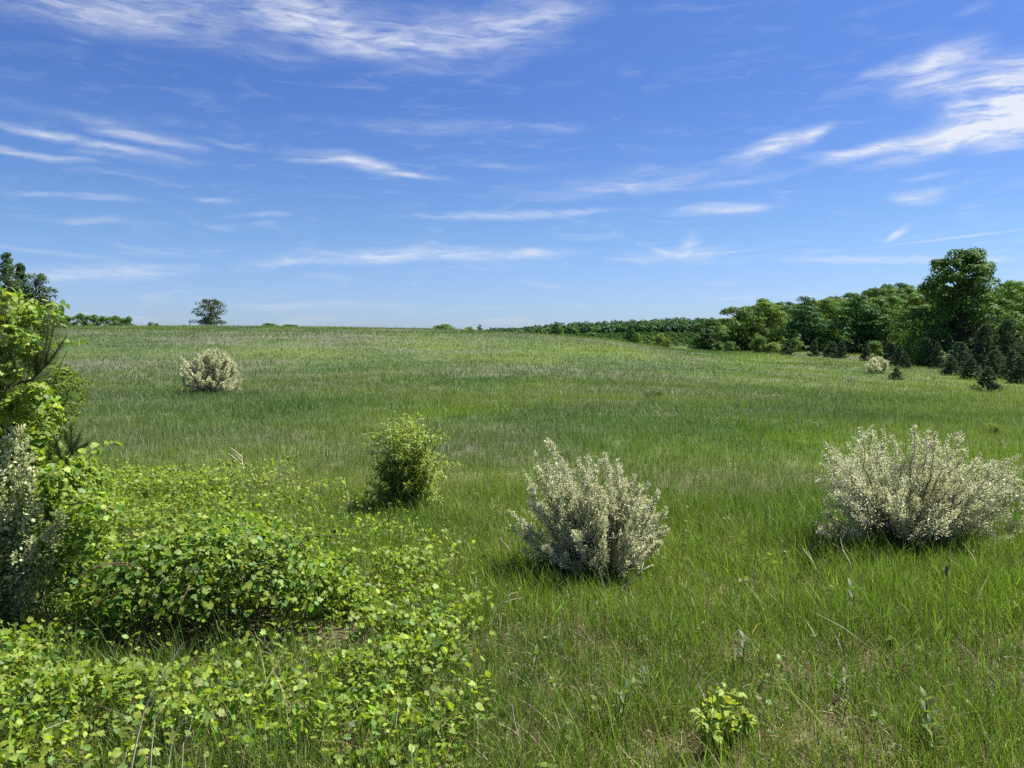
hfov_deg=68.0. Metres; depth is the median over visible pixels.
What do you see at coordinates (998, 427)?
young shrub
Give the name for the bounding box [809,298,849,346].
broadleaf tree
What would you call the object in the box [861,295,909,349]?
broadleaf tree
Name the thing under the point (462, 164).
sky
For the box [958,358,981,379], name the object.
young pine
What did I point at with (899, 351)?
young pine
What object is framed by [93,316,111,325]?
broadleaf shrub
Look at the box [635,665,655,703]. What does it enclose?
milkweed plant
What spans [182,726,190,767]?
dry stalk
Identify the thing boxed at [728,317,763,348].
broadleaf tree
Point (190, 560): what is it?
bramble thicket
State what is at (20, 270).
broadleaf tree
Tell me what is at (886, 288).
broadleaf tree
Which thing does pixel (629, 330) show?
broadleaf tree
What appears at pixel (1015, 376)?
young pine
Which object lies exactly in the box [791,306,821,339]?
broadleaf tree
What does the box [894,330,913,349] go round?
broadleaf shrub
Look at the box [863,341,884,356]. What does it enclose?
broadleaf shrub
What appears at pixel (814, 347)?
young pine
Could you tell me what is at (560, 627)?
milkweed plant
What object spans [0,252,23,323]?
broadleaf tree
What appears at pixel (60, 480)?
grape vine
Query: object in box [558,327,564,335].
broadleaf shrub
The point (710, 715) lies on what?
sapling
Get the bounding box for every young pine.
[779,342,795,355]
[806,340,820,356]
[820,341,837,357]
[833,341,850,357]
[859,343,873,360]
[881,341,895,363]
[887,367,904,379]
[888,345,907,365]
[898,352,911,368]
[914,337,936,366]
[929,341,944,368]
[938,356,961,375]
[940,341,982,371]
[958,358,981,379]
[967,322,1011,369]
[968,366,1004,392]
[976,349,1006,375]
[986,318,1023,363]
[995,348,1023,378]
[1002,356,1023,383]
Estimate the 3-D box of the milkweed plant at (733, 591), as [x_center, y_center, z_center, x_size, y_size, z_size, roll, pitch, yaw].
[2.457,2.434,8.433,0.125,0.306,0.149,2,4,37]
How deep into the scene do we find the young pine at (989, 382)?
60.13 m
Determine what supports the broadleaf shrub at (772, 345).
on the ground at (310, 342)
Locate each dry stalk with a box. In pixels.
[26,720,68,767]
[131,643,183,767]
[150,698,169,767]
[168,709,189,767]
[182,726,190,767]
[548,705,575,757]
[622,562,653,588]
[832,529,850,569]
[943,566,950,599]
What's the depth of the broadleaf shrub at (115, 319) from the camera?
156.86 m
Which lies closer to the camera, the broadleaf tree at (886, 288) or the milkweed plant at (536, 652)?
the milkweed plant at (536, 652)
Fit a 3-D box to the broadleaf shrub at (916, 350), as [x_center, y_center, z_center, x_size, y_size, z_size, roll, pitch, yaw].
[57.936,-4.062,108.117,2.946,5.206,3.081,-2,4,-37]
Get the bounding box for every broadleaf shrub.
[59,316,79,325]
[69,313,87,325]
[85,314,100,325]
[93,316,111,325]
[103,315,120,325]
[118,317,125,325]
[125,316,135,325]
[262,323,276,325]
[433,324,456,328]
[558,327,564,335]
[584,332,595,337]
[632,332,642,343]
[650,333,666,345]
[659,338,670,347]
[711,341,723,351]
[721,341,739,351]
[748,335,769,353]
[749,333,762,351]
[761,342,780,353]
[782,337,804,351]
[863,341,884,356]
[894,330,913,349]
[908,338,925,365]
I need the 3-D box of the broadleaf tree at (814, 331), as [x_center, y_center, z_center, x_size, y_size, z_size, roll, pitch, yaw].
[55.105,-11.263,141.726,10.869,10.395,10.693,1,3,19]
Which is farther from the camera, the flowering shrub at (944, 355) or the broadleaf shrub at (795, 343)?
the broadleaf shrub at (795, 343)
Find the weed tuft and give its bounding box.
[646,388,662,397]
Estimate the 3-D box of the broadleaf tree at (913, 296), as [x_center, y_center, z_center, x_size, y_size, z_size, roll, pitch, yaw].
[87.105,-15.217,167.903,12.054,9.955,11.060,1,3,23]
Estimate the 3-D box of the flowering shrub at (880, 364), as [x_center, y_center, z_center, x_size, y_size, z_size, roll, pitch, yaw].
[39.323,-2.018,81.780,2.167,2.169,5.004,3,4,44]
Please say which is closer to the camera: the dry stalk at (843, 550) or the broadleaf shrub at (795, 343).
the dry stalk at (843, 550)
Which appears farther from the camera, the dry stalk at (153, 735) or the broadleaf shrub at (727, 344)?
the broadleaf shrub at (727, 344)
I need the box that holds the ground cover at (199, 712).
[0,454,508,767]
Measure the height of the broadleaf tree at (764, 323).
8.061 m
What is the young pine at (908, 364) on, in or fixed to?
on the ground at (310, 342)
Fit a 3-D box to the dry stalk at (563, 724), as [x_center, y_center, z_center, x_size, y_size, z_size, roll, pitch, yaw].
[0.348,2.475,5.347,0.255,0.490,0.084,-1,3,-9]
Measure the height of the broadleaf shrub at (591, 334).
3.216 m
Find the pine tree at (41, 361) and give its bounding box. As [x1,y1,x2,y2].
[0,263,94,508]
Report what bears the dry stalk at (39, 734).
on the ground at (310, 342)
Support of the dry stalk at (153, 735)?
on the ground at (310, 342)
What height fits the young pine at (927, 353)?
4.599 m
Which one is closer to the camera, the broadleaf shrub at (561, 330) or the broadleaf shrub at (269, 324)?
the broadleaf shrub at (561, 330)
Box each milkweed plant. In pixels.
[522,644,546,681]
[552,622,569,646]
[608,680,636,722]
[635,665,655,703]
[730,588,736,608]
[732,630,754,666]
[835,666,854,699]
[844,578,864,610]
[914,686,942,733]
[921,714,946,754]
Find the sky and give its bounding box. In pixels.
[0,0,1023,330]
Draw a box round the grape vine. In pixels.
[0,286,123,620]
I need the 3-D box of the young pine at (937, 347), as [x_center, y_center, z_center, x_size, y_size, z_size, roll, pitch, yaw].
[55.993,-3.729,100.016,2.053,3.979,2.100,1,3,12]
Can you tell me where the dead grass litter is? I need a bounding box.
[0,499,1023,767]
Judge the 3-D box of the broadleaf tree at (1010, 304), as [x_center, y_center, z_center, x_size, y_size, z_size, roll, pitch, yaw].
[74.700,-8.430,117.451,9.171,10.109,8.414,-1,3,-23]
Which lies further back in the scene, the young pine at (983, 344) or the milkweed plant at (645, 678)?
the young pine at (983, 344)
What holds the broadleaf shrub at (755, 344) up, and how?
on the ground at (310, 342)
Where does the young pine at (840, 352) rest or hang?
on the ground at (310, 342)
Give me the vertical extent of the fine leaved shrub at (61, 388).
2.992 m
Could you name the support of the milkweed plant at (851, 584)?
on the ground at (310, 342)
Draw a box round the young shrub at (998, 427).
[986,422,1001,433]
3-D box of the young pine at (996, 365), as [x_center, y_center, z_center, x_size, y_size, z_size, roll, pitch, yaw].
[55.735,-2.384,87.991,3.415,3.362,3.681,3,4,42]
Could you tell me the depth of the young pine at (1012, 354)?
81.95 m
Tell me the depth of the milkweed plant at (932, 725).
5.34 m
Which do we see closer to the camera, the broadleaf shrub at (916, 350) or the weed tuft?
the weed tuft
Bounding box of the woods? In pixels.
[482,317,719,334]
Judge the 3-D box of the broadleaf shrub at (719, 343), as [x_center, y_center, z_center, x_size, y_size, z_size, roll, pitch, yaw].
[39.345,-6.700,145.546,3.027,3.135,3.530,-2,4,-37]
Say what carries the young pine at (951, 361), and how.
on the ground at (310, 342)
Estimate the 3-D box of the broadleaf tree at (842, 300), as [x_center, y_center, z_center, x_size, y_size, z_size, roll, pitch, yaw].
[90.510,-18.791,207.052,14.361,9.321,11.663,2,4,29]
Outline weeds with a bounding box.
[106,452,1023,767]
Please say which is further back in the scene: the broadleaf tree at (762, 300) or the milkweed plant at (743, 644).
the broadleaf tree at (762, 300)
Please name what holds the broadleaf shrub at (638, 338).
on the ground at (310, 342)
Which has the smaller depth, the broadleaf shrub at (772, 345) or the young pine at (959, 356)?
the young pine at (959, 356)
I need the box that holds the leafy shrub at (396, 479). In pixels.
[362,410,460,512]
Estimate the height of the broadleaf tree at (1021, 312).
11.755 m
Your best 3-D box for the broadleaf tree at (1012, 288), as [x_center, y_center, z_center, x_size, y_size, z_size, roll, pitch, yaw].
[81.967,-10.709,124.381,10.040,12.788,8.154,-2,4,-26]
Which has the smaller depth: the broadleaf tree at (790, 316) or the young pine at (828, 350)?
the young pine at (828, 350)
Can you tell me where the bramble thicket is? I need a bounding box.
[28,511,378,653]
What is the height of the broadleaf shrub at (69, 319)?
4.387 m
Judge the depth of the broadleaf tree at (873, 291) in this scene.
201.47 m
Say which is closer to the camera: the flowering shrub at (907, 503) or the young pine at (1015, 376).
the flowering shrub at (907, 503)
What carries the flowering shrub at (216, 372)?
on the ground at (310, 342)
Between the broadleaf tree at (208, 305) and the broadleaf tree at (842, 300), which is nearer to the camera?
the broadleaf tree at (208, 305)
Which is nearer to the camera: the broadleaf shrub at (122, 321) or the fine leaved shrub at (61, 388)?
the fine leaved shrub at (61, 388)
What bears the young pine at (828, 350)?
on the ground at (310, 342)
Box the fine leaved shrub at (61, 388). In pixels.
[30,351,90,599]
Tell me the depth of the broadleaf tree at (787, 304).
214.51 m
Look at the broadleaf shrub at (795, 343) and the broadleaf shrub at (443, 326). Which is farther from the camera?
the broadleaf shrub at (443, 326)
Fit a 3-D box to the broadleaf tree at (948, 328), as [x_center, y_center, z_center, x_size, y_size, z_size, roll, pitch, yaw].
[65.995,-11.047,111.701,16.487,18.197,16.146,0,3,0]
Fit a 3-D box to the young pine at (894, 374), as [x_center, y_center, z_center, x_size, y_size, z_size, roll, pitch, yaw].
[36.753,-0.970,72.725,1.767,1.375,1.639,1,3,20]
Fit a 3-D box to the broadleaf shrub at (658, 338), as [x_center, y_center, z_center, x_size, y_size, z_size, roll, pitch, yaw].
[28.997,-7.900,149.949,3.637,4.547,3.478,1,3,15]
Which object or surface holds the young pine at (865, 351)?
on the ground at (310, 342)
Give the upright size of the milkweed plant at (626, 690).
0.453 m
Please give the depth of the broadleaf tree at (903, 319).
128.53 m
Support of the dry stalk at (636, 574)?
on the ground at (310, 342)
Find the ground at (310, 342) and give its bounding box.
[0,326,1023,767]
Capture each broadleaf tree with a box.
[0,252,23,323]
[12,262,38,318]
[16,273,69,337]
[190,299,227,325]
[550,322,559,334]
[623,324,635,342]
[685,318,733,350]
[690,329,733,349]
[693,325,736,346]
[705,306,765,351]
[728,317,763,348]
[743,301,789,350]
[755,298,768,304]
[761,313,797,338]
[768,305,799,342]
[774,301,794,309]
[776,295,836,349]
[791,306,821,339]
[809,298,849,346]
[819,294,892,351]
[836,298,852,307]
[839,292,858,298]
[848,300,869,338]
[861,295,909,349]
[863,287,885,299]
[864,297,902,339]
[876,285,897,296]
[881,293,905,328]
[885,289,896,296]
[887,305,933,352]
[890,292,934,333]
[893,282,913,302]
[896,288,918,303]
[901,247,1023,364]
[911,288,931,313]
[970,297,1023,351]
[999,280,1023,343]
[1008,303,1023,356]
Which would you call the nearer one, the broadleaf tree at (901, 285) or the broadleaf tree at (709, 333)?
the broadleaf tree at (709, 333)
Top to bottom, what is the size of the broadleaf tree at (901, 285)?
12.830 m
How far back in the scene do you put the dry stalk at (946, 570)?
8.19 m
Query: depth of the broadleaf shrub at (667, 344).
147.42 m
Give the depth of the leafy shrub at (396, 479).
13.30 m
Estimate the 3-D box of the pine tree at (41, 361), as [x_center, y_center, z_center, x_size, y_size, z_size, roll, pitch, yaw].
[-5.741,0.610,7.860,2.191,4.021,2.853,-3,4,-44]
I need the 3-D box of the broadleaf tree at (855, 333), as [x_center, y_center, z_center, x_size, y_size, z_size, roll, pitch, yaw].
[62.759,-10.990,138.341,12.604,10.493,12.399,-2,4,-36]
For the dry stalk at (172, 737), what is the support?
on the ground at (310, 342)
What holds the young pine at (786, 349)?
on the ground at (310, 342)
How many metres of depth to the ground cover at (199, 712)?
6.36 m
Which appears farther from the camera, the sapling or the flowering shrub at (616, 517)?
the flowering shrub at (616, 517)
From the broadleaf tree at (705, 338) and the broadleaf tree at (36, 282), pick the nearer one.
the broadleaf tree at (36, 282)
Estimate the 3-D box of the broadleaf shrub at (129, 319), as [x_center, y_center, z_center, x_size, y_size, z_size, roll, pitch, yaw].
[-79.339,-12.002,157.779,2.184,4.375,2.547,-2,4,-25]
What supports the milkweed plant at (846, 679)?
on the ground at (310, 342)
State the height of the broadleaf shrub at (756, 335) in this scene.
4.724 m
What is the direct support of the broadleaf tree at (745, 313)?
on the ground at (310, 342)
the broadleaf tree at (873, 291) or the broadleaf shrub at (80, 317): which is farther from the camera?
the broadleaf tree at (873, 291)
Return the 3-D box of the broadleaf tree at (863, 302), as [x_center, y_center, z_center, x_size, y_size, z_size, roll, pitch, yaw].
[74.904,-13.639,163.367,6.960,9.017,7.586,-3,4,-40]
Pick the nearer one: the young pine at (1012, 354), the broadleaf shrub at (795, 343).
the young pine at (1012, 354)
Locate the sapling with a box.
[690,678,759,761]
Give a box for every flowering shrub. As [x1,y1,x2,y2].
[0,422,72,633]
[179,348,242,393]
[508,437,670,583]
[812,423,1023,553]
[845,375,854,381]
[864,355,889,373]
[938,351,949,364]
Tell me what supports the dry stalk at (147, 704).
on the ground at (310, 342)
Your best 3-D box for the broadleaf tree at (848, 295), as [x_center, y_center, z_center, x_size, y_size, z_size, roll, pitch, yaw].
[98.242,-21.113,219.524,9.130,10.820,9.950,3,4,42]
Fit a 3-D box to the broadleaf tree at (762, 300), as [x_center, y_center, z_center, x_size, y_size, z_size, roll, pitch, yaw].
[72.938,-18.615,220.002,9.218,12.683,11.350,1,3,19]
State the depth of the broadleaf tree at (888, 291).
202.08 m
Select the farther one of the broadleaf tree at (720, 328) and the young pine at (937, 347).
the broadleaf tree at (720, 328)
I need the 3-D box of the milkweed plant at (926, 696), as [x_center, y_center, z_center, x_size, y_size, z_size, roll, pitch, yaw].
[3.078,2.485,5.624,0.244,0.446,0.152,-3,5,-45]
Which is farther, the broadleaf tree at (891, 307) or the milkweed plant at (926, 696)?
the broadleaf tree at (891, 307)
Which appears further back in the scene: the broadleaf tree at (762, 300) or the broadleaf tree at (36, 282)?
the broadleaf tree at (762, 300)
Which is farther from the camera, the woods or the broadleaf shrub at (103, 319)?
the woods
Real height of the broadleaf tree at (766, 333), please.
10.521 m
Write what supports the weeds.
on the ground at (310, 342)
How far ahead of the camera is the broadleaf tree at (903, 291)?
195.22 m
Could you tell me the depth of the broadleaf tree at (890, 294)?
182.03 m
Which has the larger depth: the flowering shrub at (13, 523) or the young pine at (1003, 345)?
the young pine at (1003, 345)
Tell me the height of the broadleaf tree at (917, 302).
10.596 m
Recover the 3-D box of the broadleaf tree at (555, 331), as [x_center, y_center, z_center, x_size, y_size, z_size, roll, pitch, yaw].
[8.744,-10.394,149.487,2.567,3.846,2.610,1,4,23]
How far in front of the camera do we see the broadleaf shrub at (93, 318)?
157.15 m
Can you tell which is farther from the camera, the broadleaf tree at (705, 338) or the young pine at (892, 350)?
the broadleaf tree at (705, 338)
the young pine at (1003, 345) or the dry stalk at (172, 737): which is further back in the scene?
the young pine at (1003, 345)

